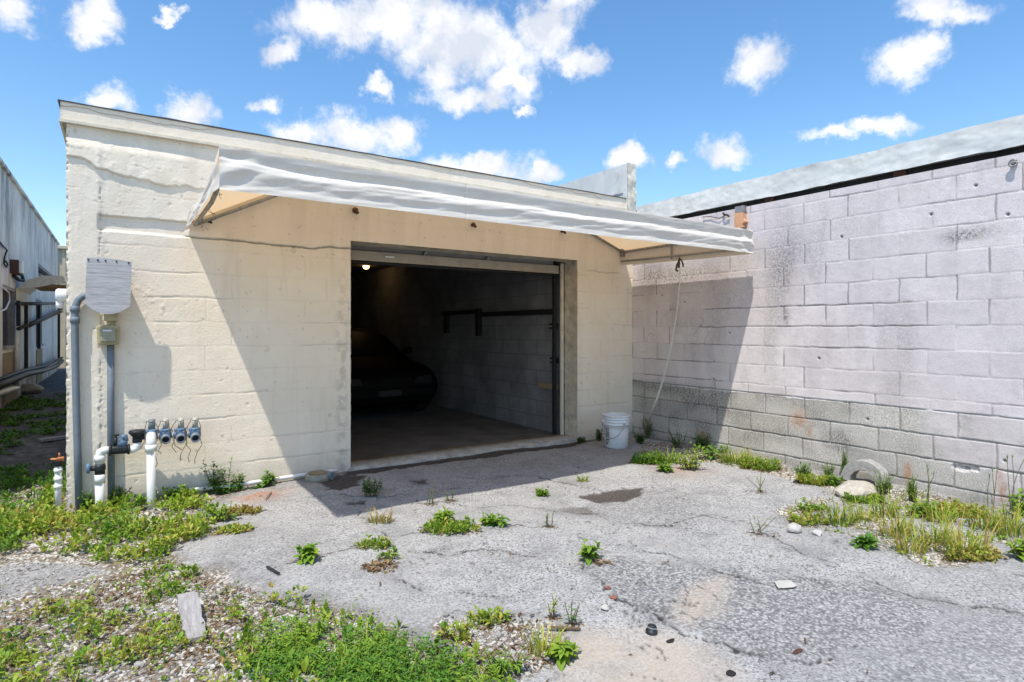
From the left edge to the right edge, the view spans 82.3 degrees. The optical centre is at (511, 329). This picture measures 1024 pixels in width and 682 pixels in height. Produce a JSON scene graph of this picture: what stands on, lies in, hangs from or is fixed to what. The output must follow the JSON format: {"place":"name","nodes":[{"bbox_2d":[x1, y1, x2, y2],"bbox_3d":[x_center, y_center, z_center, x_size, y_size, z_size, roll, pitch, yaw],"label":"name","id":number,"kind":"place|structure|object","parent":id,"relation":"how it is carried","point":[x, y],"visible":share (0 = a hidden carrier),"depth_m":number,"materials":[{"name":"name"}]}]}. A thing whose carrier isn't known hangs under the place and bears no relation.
{"place":"outdoors","nodes":[
{"label":"outdoors","id":0,"kind":"place"},
{"bbox_2d":[0,367,1023,681],"bbox_3d":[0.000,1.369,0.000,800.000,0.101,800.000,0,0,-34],"label":"ground","id":1,"kind":"structure","parent":0,"point":[854,613],"depth_m":3.23,"materials":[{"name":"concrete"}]},
{"bbox_2d":[0,157,59,408],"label":"plaster building","id":2,"kind":"structure","parent":1,"relation":"on","point":[29,239],"depth_m":12.26,"materials":[{"name":"white"}]},
{"bbox_2d":[0,386,19,395],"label":"alley pipe","id":3,"kind":"object","parent":2,"relation":"attached to","point":[6,390],"visible":1,"depth_m":8.95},
{"bbox_2d":[2,284,18,348],"bbox_3d":[-9.219,-0.220,10.672,0.200,1.120,1.600,0,0,-34],"label":"window","id":4,"kind":"structure","parent":2,"relation":"in","point":[7,315],"depth_m":11.25,"materials":[{"name":"brown glass"}]},
{"bbox_2d":[14,300,18,385],"bbox_3d":[-9.352,0.267,11.048,0.070,1.630,0.153,0,0,-34],"label":"drop pipe","id":5,"kind":"object","parent":2,"relation":"attached to","point":[16,352],"visible":0.64,"depth_m":11.02,"materials":[{"name":"metal"}]},
{"bbox_2d":[10,259,23,275],"bbox_3d":[-9.244,-1.156,10.960,0.180,0.250,0.550,0,0,-34],"label":"wall light","id":6,"kind":"object","parent":2,"relation":"attached to","point":[16,267],"visible":0.97,"depth_m":10.74,"materials":[{"name":"metal"}]},
{"bbox_2d":[0,357,62,380],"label":"alley pipe","id":7,"kind":"object","parent":2,"relation":"attached to","point":[25,369],"visible":0.86,"depth_m":11.44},
{"bbox_2d":[15,301,62,367],"bbox_3d":[-11.624,0.012,14.608,0.070,1.756,10.008,0,0,-34],"label":"pipe railing","id":8,"kind":"object","parent":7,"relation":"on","point":[27,324],"visible":0.86,"depth_m":12.07,"materials":[{"name":"metal"}]},
{"bbox_2d":[0,359,63,388],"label":"alley pipe","id":9,"kind":"object","parent":2,"relation":"attached to","point":[4,383],"visible":1,"depth_m":10.23,"materials":[{"name":"metal"}]},
{"bbox_2d":[16,276,66,294],"bbox_3d":[-9.753,-0.930,12.542,1.100,0.300,2.300,0,0,-34],"label":"door canopy","id":10,"kind":"object","parent":2,"relation":"attached to","point":[40,283],"visible":0.56,"depth_m":11.62,"materials":[{"name":"beige wood"}]},
{"bbox_2d":[21,384,43,393],"bbox_3d":[-10.057,1.231,12.163,0.543,0.217,0.338,0,0,-34],"label":"stone","id":11,"kind":"object","parent":1,"relation":"on","point":[31,389],"visible":0.75,"depth_m":12.10,"materials":[{"name":"stone"}]},
{"bbox_2d":[0,393,66,454],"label":"ground cover","id":12,"kind":"object","parent":1,"relation":"on","point":[6,421],"visible":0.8,"depth_m":8.48,"materials":[{"name":"green plant"}]},
{"bbox_2d":[37,435,65,441],"bbox_3d":[-5.526,1.313,7.050,0.135,0.034,0.282,0,0,31],"label":"wood plank","id":13,"kind":"object","parent":1,"relation":"on","point":[51,438],"visible":0.94,"depth_m":7.01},
{"bbox_2d":[50,453,63,511],"bbox_3d":[-3.383,1.138,4.353,0.086,0.439,0.079,0,0,-34],"label":"hose spigot","id":14,"kind":"object","parent":1,"relation":"on","point":[58,471],"visible":0.95,"depth_m":4.34,"materials":[{"name":"white plastic"}]},
{"bbox_2d":[58,246,66,366],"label":"beige shed","id":15,"kind":"structure","parent":1,"relation":"on","point":[62,265],"depth_m":20.79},
{"bbox_2d":[75,489,94,511],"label":"bushy weed","id":16,"kind":"object","parent":1,"relation":"on","point":[84,503],"visible":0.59,"depth_m":4.35,"materials":[{"name":"green plant"}]},
{"bbox_2d":[0,456,218,571],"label":"ground cover","id":17,"kind":"object","parent":1,"relation":"on","point":[18,522],"visible":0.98,"depth_m":3.92,"materials":[{"name":"green plant"}]},
{"bbox_2d":[106,485,131,503],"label":"bushy weed","id":18,"kind":"object","parent":1,"relation":"on","point":[121,492],"visible":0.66,"depth_m":4.46,"materials":[{"name":"green plant"}]},
{"bbox_2d":[86,417,201,512],"bbox_3d":[-2.794,1.156,4.479,0.750,0.931,0.162,0,0,-34],"label":"irrigation manifold","id":19,"kind":"object","parent":1,"relation":"on","point":[150,435],"visible":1,"depth_m":4.44,"materials":[{"name":"white plastic"}]},
{"bbox_2d":[0,557,326,681],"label":"ground cover","id":20,"kind":"object","parent":1,"relation":"on","point":[116,641],"visible":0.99,"depth_m":2.53,"materials":[{"name":"green plant"}]},
{"bbox_2d":[160,483,186,498],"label":"broadleaf weed","id":21,"kind":"object","parent":1,"relation":"on","point":[177,493],"visible":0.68,"depth_m":4.61,"materials":[{"name":"green plant"}]},
{"bbox_2d":[177,591,205,642],"bbox_3d":[-1.463,1.304,2.670,0.092,0.064,0.391,0,0,-34],"label":"wood scrap","id":22,"kind":"object","parent":1,"relation":"on","point":[189,608],"visible":0.94,"depth_m":2.66,"materials":[{"name":"wood"}]},
{"bbox_2d":[200,457,232,494],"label":"climbing weed","id":23,"kind":"object","parent":1,"relation":"on","point":[215,480],"visible":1,"depth_m":4.84,"materials":[{"name":"green plant"}]},
{"bbox_2d":[205,501,240,522],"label":"bushy weed","id":24,"kind":"object","parent":1,"relation":"on","point":[220,513],"visible":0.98,"depth_m":4.12,"materials":[{"name":"green plant"}]},
{"bbox_2d":[214,479,235,494],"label":"bushy weed","id":25,"kind":"object","parent":1,"relation":"on","point":[226,491],"visible":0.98,"depth_m":4.86,"materials":[{"name":"green plant"}]},
{"bbox_2d":[211,522,257,535],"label":"weed mat","id":26,"kind":"object","parent":1,"relation":"on","point":[235,528],"visible":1,"depth_m":3.88,"materials":[{"name":"green plant"}]},
{"bbox_2d":[230,473,245,491],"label":"bushy weed","id":27,"kind":"object","parent":1,"relation":"on","point":[239,487],"visible":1,"depth_m":4.93,"materials":[{"name":"green plant"}]},
{"bbox_2d":[220,503,265,515],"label":"weed mat","id":28,"kind":"object","parent":1,"relation":"on","point":[245,509],"visible":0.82,"depth_m":4.28,"materials":[{"name":"green plant"}]},
{"bbox_2d":[185,468,337,490],"bbox_3d":[-2.137,1.305,5.070,1.255,0.044,0.056,0,0,-34],"label":"ground pipe","id":29,"kind":"object","parent":1,"relation":"on","point":[276,478],"visible":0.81,"depth_m":5.04,"materials":[{"name":"plastic"}]},
{"bbox_2d":[261,470,279,486],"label":"broadleaf weed","id":30,"kind":"object","parent":1,"relation":"on","point":[269,480],"visible":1,"depth_m":5.06,"materials":[{"name":"green plant"}]},
{"bbox_2d":[293,542,319,564],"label":"broadleaf weed","id":31,"kind":"object","parent":1,"relation":"on","point":[308,552],"visible":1,"depth_m":3.37,"materials":[{"name":"green plant"}]},
{"bbox_2d":[305,470,334,482],"bbox_3d":[-1.731,1.318,5.258,0.243,0.084,0.229,0,0,-34],"label":"drain cap","id":32,"kind":"object","parent":1,"relation":"on","point":[316,476],"visible":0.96,"depth_m":5.19,"materials":[{"name":"grey"}]},
{"bbox_2d":[58,99,636,510],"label":"garage building","id":33,"kind":"structure","parent":1,"relation":"on","point":[235,333],"depth_m":5.33,"materials":[{"name":"beige paint"}]},
{"bbox_2d":[55,289,66,307],"bbox_3d":[-3.422,-0.235,4.448,0.075,0.149,0.099,0,0,-34],"label":"junction box","id":34,"kind":"object","parent":33,"relation":"attached to","point":[60,297],"visible":0.88,"depth_m":4.42,"materials":[{"name":"white plastic"}]},
{"bbox_2d":[70,293,84,511],"bbox_3d":[-3.207,0.537,4.357,0.132,1.638,0.060,0,0,-34],"label":"conduit pipe","id":35,"kind":"object","parent":33,"relation":"attached to","point":[75,322],"visible":0.89,"depth_m":4.33,"materials":[{"name":"metal"}]},
{"bbox_2d":[85,257,131,313],"bbox_3d":[-3.032,-0.320,4.406,0.285,0.414,0.184,0,0,-34],"label":"meter cover","id":36,"kind":"object","parent":33,"relation":"attached to","point":[108,286],"visible":1,"depth_m":4.33,"materials":[{"name":"grey metal"}]},
{"bbox_2d":[97,313,119,344],"bbox_3d":[-3.055,-0.004,4.432,0.142,0.241,0.125,0,0,-34],"label":"junction box","id":37,"kind":"object","parent":33,"relation":"attached to","point":[108,334],"visible":0.94,"depth_m":4.40,"materials":[{"name":"plastic"}]},
{"bbox_2d":[107,345,114,505],"bbox_3d":[-3.059,0.741,4.468,0.051,1.298,0.047,0,0,-34],"label":"conduit pipe","id":38,"kind":"object","parent":33,"relation":"attached to","point":[110,423],"visible":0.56,"depth_m":4.45,"materials":[{"name":"metal"}]},
{"bbox_2d":[351,328,437,410],"bbox_3d":[-2.957,0.642,10.174,1.940,1.355,4.412,0,0,-34],"label":"parked car","id":39,"kind":"object","parent":33,"relation":"on","point":[385,371],"visible":0.47,"depth_m":8.65,"materials":[{"name":"black paint"}]},
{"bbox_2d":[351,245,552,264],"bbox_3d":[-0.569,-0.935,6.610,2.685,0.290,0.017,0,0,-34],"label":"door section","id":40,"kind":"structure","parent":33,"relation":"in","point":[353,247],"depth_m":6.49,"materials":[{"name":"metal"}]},
{"bbox_2d":[351,250,558,273],"bbox_3d":[-0.544,-0.745,6.568,2.700,0.100,0.040,0,0,-34],"label":"roll up door","id":41,"kind":"structure","parent":33,"relation":"in","point":[360,255],"depth_m":6.45,"materials":[{"name":"paint"}]},
{"bbox_2d":[186,146,753,264],"bbox_3d":[-0.094,-1.057,5.365,4.932,0.605,1.885,0,0,-34],"label":"canvas awning","id":42,"kind":"object","parent":33,"relation":"attached to","point":[237,176],"visible":1,"depth_m":4.20,"materials":[{"name":"white fabric"}]},
{"bbox_2d":[648,257,683,418],"bbox_3d":[1.815,0.145,6.938,0.048,1.939,0.698,0,0,-19],"label":"hanging strap","id":43,"kind":"object","parent":42,"relation":"hanging from","point":[662,381],"visible":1,"depth_m":6.85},
{"bbox_2d":[442,308,551,335],"bbox_3d":[-0.318,-0.110,8.676,0.070,0.420,3.057,0,0,-34],"label":"wall rack","id":44,"kind":"object","parent":33,"relation":"attached to","point":[479,313],"depth_m":8.92,"materials":[{"name":"metal"}]},
{"bbox_2d":[350,533,392,549],"bbox_3d":[-0.860,1.312,3.625,0.277,0.094,0.174,0,0,13],"label":"weed mat","id":45,"kind":"object","parent":1,"relation":"on","point":[375,542],"visible":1,"depth_m":3.61,"materials":[{"name":"green plant"}]},
{"bbox_2d":[361,476,382,496],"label":"bushy weed","id":46,"kind":"object","parent":1,"relation":"on","point":[369,490],"visible":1,"depth_m":4.69,"materials":[{"name":"green plant"}]},
{"bbox_2d":[235,593,516,681],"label":"ground cover","id":47,"kind":"object","parent":1,"relation":"on","point":[356,662],"visible":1,"depth_m":2.34,"materials":[{"name":"green plant"}]},
{"bbox_2d":[362,505,393,523],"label":"grass tuft","id":48,"kind":"object","parent":1,"relation":"on","point":[382,520],"visible":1,"depth_m":4.04,"materials":[{"name":"beige plant"}]},
{"bbox_2d":[360,559,401,572],"bbox_3d":[-0.732,1.344,3.309,0.249,0.044,0.243,0,0,-34],"label":"leaf heap","id":49,"kind":"object","parent":1,"relation":"on","point":[375,563],"visible":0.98,"depth_m":3.30,"materials":[{"name":"plant"}]},
{"bbox_2d":[375,545,401,561],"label":"weed mat","id":50,"kind":"object","parent":1,"relation":"on","point":[388,553],"visible":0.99,"depth_m":3.43,"materials":[{"name":"green plant"}]},
{"bbox_2d":[431,506,455,521],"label":"broadleaf weed","id":51,"kind":"object","parent":1,"relation":"on","point":[444,513],"visible":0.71,"depth_m":4.01,"materials":[{"name":"green plant"}]},
{"bbox_2d":[418,515,483,535],"bbox_3d":[-0.408,1.304,3.906,0.466,0.091,0.264,0,0,-4],"label":"weed mat","id":52,"kind":"object","parent":1,"relation":"on","point":[444,524],"visible":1,"depth_m":3.87,"materials":[{"name":"green plant"}]},
{"bbox_2d":[433,618,478,646],"bbox_3d":[-0.243,1.289,2.525,0.205,0.118,0.127,0,0,12],"label":"weed mat","id":53,"kind":"object","parent":1,"relation":"on","point":[463,630],"visible":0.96,"depth_m":2.51,"materials":[{"name":"green plant"}]},
{"bbox_2d":[466,605,511,631],"bbox_3d":[-0.108,1.313,2.692,0.233,0.089,0.164,0,0,-9],"label":"weed mat","id":54,"kind":"object","parent":1,"relation":"on","point":[497,614],"visible":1,"depth_m":2.68,"materials":[{"name":"green plant"}]},
{"bbox_2d":[478,511,509,527],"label":"broadleaf weed","id":55,"kind":"object","parent":1,"relation":"on","point":[492,519],"visible":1,"depth_m":3.98,"materials":[{"name":"green plant"}]},
{"bbox_2d":[480,644,530,677],"bbox_3d":[-0.027,1.293,2.284,0.181,0.120,0.129,0,0,23],"label":"feathery weed","id":56,"kind":"object","parent":1,"relation":"on","point":[503,663],"visible":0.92,"depth_m":2.28,"materials":[{"name":"green plant"}]},
{"bbox_2d":[0,441,1023,681],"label":"gravel","id":57,"kind":"structure","parent":1,"relation":"on","point":[142,664],"depth_m":2.69,"materials":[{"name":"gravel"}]},
{"bbox_2d":[518,613,580,657],"bbox_3d":[0.154,1.267,2.426,0.278,0.175,0.251,0,0,-34],"label":"grass tuft","id":58,"kind":"object","parent":1,"relation":"on","point":[538,644],"visible":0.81,"depth_m":2.44,"materials":[{"name":"green plant"}]},
{"bbox_2d":[544,592,562,620],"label":"twiggy weed","id":59,"kind":"object","parent":1,"relation":"on","point":[553,611],"visible":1,"depth_m":2.70,"materials":[{"name":"green plant"}]},
{"bbox_2d":[543,637,581,670],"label":"broadleaf weed","id":60,"kind":"object","parent":1,"relation":"on","point":[560,654],"visible":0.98,"depth_m":2.35,"materials":[{"name":"green plant"}]},
{"bbox_2d":[562,599,584,629],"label":"twiggy weed","id":61,"kind":"object","parent":1,"relation":"on","point":[572,619],"visible":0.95,"depth_m":2.64,"materials":[{"name":"green plant"}]},
{"bbox_2d":[577,539,602,565],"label":"broadleaf weed","id":62,"kind":"object","parent":1,"relation":"on","point":[588,552],"visible":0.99,"depth_m":3.38,"materials":[{"name":"green plant"}]},
{"bbox_2d":[602,412,630,448],"bbox_3d":[1.177,1.150,6.650,0.350,0.372,0.328,0,0,-34],"label":"plastic bucket","id":63,"kind":"object","parent":1,"relation":"on","point":[616,429],"visible":1,"depth_m":6.55,"materials":[{"name":"white plastic"}]},
{"bbox_2d":[628,449,665,465],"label":"weed mat","id":64,"kind":"object","parent":1,"relation":"on","point":[650,458],"visible":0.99,"depth_m":5.77,"materials":[{"name":"green plant"}]},
{"bbox_2d":[642,415,653,437],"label":"feathery weed","id":65,"kind":"object","parent":1,"relation":"on","point":[645,426],"visible":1,"depth_m":7.26,"materials":[{"name":"green plant"}]},
{"bbox_2d":[645,623,657,635],"bbox_3d":[0.615,1.321,2.582,0.054,0.040,0.054,0,0,-34],"label":"bottle cap","id":66,"kind":"object","parent":1,"relation":"on","point":[651,628],"visible":1,"depth_m":2.57,"materials":[{"name":"black plastic"}]},
{"bbox_2d":[655,461,674,472],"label":"broadleaf weed","id":67,"kind":"object","parent":1,"relation":"on","point":[665,468],"visible":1,"depth_m":5.46,"materials":[{"name":"green plant"}]},
{"bbox_2d":[652,446,689,463],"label":"grass tuft","id":68,"kind":"object","parent":1,"relation":"on","point":[672,459],"visible":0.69,"depth_m":5.86,"materials":[{"name":"green plant"}]},
{"bbox_2d":[667,428,685,447],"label":"feathery weed","id":69,"kind":"object","parent":1,"relation":"on","point":[676,444],"visible":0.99,"depth_m":6.62,"materials":[{"name":"green plant"}]},
{"bbox_2d":[673,448,708,470],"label":"bushy weed","id":70,"kind":"object","parent":1,"relation":"on","point":[690,464],"visible":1,"depth_m":5.57,"materials":[{"name":"green plant"}]},
{"bbox_2d":[690,432,710,449],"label":"bushy weed","id":71,"kind":"object","parent":1,"relation":"on","point":[700,441],"visible":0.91,"depth_m":6.54,"materials":[{"name":"green plant"}]},
{"bbox_2d":[689,441,730,459],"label":"broadleaf weed","id":72,"kind":"object","parent":1,"relation":"on","point":[708,452],"visible":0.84,"depth_m":6.09,"materials":[{"name":"green plant"}]},
{"bbox_2d":[716,443,760,465],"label":"grass tuft","id":73,"kind":"object","parent":1,"relation":"on","point":[728,458],"visible":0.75,"depth_m":5.91,"materials":[{"name":"green plant"}]},
{"bbox_2d":[740,453,786,471],"bbox_3d":[2.462,1.297,5.756,0.462,0.196,0.328,0,0,27],"label":"weed mat","id":74,"kind":"object","parent":1,"relation":"on","point":[753,462],"visible":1,"depth_m":5.73,"materials":[{"name":"green plant"}]},
{"bbox_2d":[774,580,796,588],"bbox_3d":[1.418,1.325,3.040,0.114,0.020,0.093,0,0,-3],"label":"stone","id":75,"kind":"object","parent":1,"relation":"on","point":[783,584],"visible":1,"depth_m":3.03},
{"bbox_2d":[787,522,801,532],"bbox_3d":[1.863,1.309,3.861,0.097,0.063,0.102,0,0,19],"label":"stone","id":76,"kind":"object","parent":1,"relation":"on","point":[793,527],"visible":1,"depth_m":3.83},
{"bbox_2d":[793,462,811,479],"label":"bushy weed","id":77,"kind":"object","parent":1,"relation":"on","point":[803,470],"visible":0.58,"depth_m":5.23,"materials":[{"name":"green plant"}]},
{"bbox_2d":[786,510,829,526],"bbox_3d":[2.056,1.302,4.041,0.326,0.112,0.203,0,0,1],"label":"weed mat","id":78,"kind":"object","parent":1,"relation":"on","point":[801,519],"visible":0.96,"depth_m":4.03,"materials":[{"name":"green plant"}]},
{"bbox_2d":[794,471,831,486],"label":"weed mat","id":79,"kind":"object","parent":1,"relation":"on","point":[811,479],"visible":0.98,"depth_m":5.10,"materials":[{"name":"green plant"}]},
{"bbox_2d":[798,502,830,511],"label":"weed mat","id":80,"kind":"object","parent":1,"relation":"on","point":[809,507],"visible":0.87,"depth_m":4.37,"materials":[{"name":"green plant"}]},
{"bbox_2d":[632,114,1023,508],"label":"block building","id":81,"kind":"structure","parent":1,"relation":"on","point":[869,305],"depth_m":5.26,"materials":[{"name":"concrete"}]},
{"bbox_2d":[826,474,844,486],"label":"bushy weed","id":82,"kind":"object","parent":1,"relation":"on","point":[835,481],"visible":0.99,"depth_m":5.07,"materials":[{"name":"green plant"}]},
{"bbox_2d":[815,496,858,526],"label":"grass tuft","id":83,"kind":"object","parent":1,"relation":"on","point":[843,518],"visible":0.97,"depth_m":4.03,"materials":[{"name":"green plant"}]},
{"bbox_2d":[835,480,876,498],"bbox_3d":[2.774,1.293,4.713,0.383,0.155,0.251,0,0,-34],"label":"stone","id":84,"kind":"object","parent":1,"relation":"on","point":[855,487],"visible":0.74,"depth_m":4.65,"materials":[{"name":"stone"}]},
{"bbox_2d":[841,502,871,522],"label":"grass tuft","id":85,"kind":"object","parent":1,"relation":"on","point":[860,517],"visible":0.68,"depth_m":4.14,"materials":[{"name":"green plant"}]},
{"bbox_2d":[847,532,880,550],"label":"broadleaf weed","id":86,"kind":"object","parent":1,"relation":"on","point":[868,540],"visible":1,"depth_m":3.56,"materials":[{"name":"green plant"}]},
{"bbox_2d":[841,492,887,504],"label":"weed mat","id":87,"kind":"object","parent":1,"relation":"on","point":[864,499],"visible":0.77,"depth_m":4.52,"materials":[{"name":"green plant"}]},
{"bbox_2d":[840,459,891,485],"bbox_3d":[3.083,1.236,5.106,0.126,0.200,0.376,0,0,-34],"label":"concrete ring","id":88,"kind":"object","parent":1,"relation":"on","point":[855,467],"visible":0.84,"depth_m":5.08,"materials":[{"name":"concrete"}]},
{"bbox_2d":[873,471,895,495],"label":"feathery weed","id":89,"kind":"object","parent":1,"relation":"on","point":[885,484],"visible":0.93,"depth_m":4.76,"materials":[{"name":"green plant"}]},
{"bbox_2d":[861,486,912,517],"bbox_3d":[2.653,1.242,4.212,0.363,0.228,0.415,0,0,-34],"label":"grass tuft","id":90,"kind":"object","parent":1,"relation":"on","point":[891,509],"visible":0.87,"depth_m":4.21,"materials":[{"name":"green plant"}]},
{"bbox_2d":[857,505,933,539],"bbox_3d":[2.452,1.227,3.791,0.462,0.247,0.335,0,0,-13],"label":"grass tuft","id":91,"kind":"object","parent":1,"relation":"on","point":[908,531],"visible":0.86,"depth_m":3.79,"materials":[{"name":"green plant"}]},
{"bbox_2d":[783,477,1023,565],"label":"ground cover","id":92,"kind":"object","parent":1,"relation":"on","point":[900,550],"visible":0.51,"depth_m":4.03,"materials":[{"name":"green plant"}]},
{"bbox_2d":[879,518,937,554],"bbox_3d":[2.400,1.249,3.507,0.373,0.204,0.309,0,0,6],"label":"grass tuft","id":93,"kind":"object","parent":1,"relation":"on","point":[920,549],"visible":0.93,"depth_m":3.53,"materials":[{"name":"green plant"}]},
{"bbox_2d":[903,474,918,501],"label":"feathery weed","id":94,"kind":"object","parent":1,"relation":"on","point":[911,486],"visible":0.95,"depth_m":4.55,"materials":[{"name":"green plant"}]},
{"bbox_2d":[902,498,942,517],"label":"broadleaf weed","id":95,"kind":"object","parent":1,"relation":"on","point":[921,512],"visible":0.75,"depth_m":4.17,"materials":[{"name":"green plant"}]},
{"bbox_2d":[902,514,966,545],"bbox_3d":[2.666,1.247,3.670,0.400,0.202,0.248,0,0,-8],"label":"grass tuft","id":96,"kind":"object","parent":1,"relation":"on","point":[927,537],"visible":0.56,"depth_m":3.66,"materials":[{"name":"green plant"}]},
{"bbox_2d":[918,499,964,523],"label":"grass tuft","id":97,"kind":"object","parent":1,"relation":"on","point":[941,517],"visible":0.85,"depth_m":4.05,"materials":[{"name":"green plant"}]},
{"bbox_2d":[915,506,1002,558],"bbox_3d":[2.700,1.205,3.481,0.531,0.299,0.448,0,0,-34],"label":"grass tuft","id":98,"kind":"object","parent":1,"relation":"on","point":[949,541],"visible":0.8,"depth_m":3.48,"materials":[{"name":"green plant"}]},
{"bbox_2d":[933,499,992,518],"bbox_3d":[3.233,1.287,4.239,0.444,0.156,0.261,0,0,-2],"label":"weed mat","id":99,"kind":"object","parent":1,"relation":"on","point":[962,507],"visible":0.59,"depth_m":4.19,"materials":[{"name":"green plant"}]},
{"bbox_2d":[941,544,1006,563],"bbox_3d":[2.705,1.301,3.416,0.298,0.115,0.264,0,0,-34],"label":"weed mat","id":100,"kind":"object","parent":1,"relation":"on","point":[988,556],"visible":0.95,"depth_m":3.40,"materials":[{"name":"green plant"}]},
{"bbox_2d":[953,498,1012,531],"bbox_3d":[3.184,1.227,3.912,0.345,0.244,0.343,0,0,-34],"label":"grass tuft","id":101,"kind":"object","parent":1,"relation":"on","point":[985,521],"visible":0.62,"depth_m":3.90,"materials":[{"name":"green plant"}]},
{"bbox_2d":[984,467,998,517],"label":"seed stalk","id":102,"kind":"object","parent":1,"relation":"on","point":[993,489],"visible":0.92,"depth_m":4.12,"materials":[{"name":"green plant"}]},
{"bbox_2d":[977,493,1023,537],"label":"grass tuft","id":103,"kind":"object","parent":1,"relation":"on","point":[1016,526],"visible":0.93,"depth_m":3.78,"materials":[{"name":"green plant"}]},
{"bbox_2d":[1003,488,1023,517],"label":"broadleaf weed","id":104,"kind":"object","parent":1,"relation":"on","point":[1018,495],"visible":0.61,"depth_m":4.21,"materials":[{"name":"green plant"}]},
{"bbox_2d":[1006,454,1023,518],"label":"seed stalk","id":105,"kind":"object","parent":1,"relation":"on","point":[1013,483],"visible":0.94,"depth_m":4.08,"materials":[{"name":"green plant"}]},
{"bbox_2d":[1006,537,1023,561],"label":"broadleaf weed","id":106,"kind":"object","parent":1,"relation":"on","point":[1019,550],"visible":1,"depth_m":3.38,"materials":[{"name":"green plant"}]},
{"bbox_2d":[0,0,1023,245],"label":"sky","id":107,"kind":"structure","parent":0,"point":[698,95],"materials":[{"name":"blue"}]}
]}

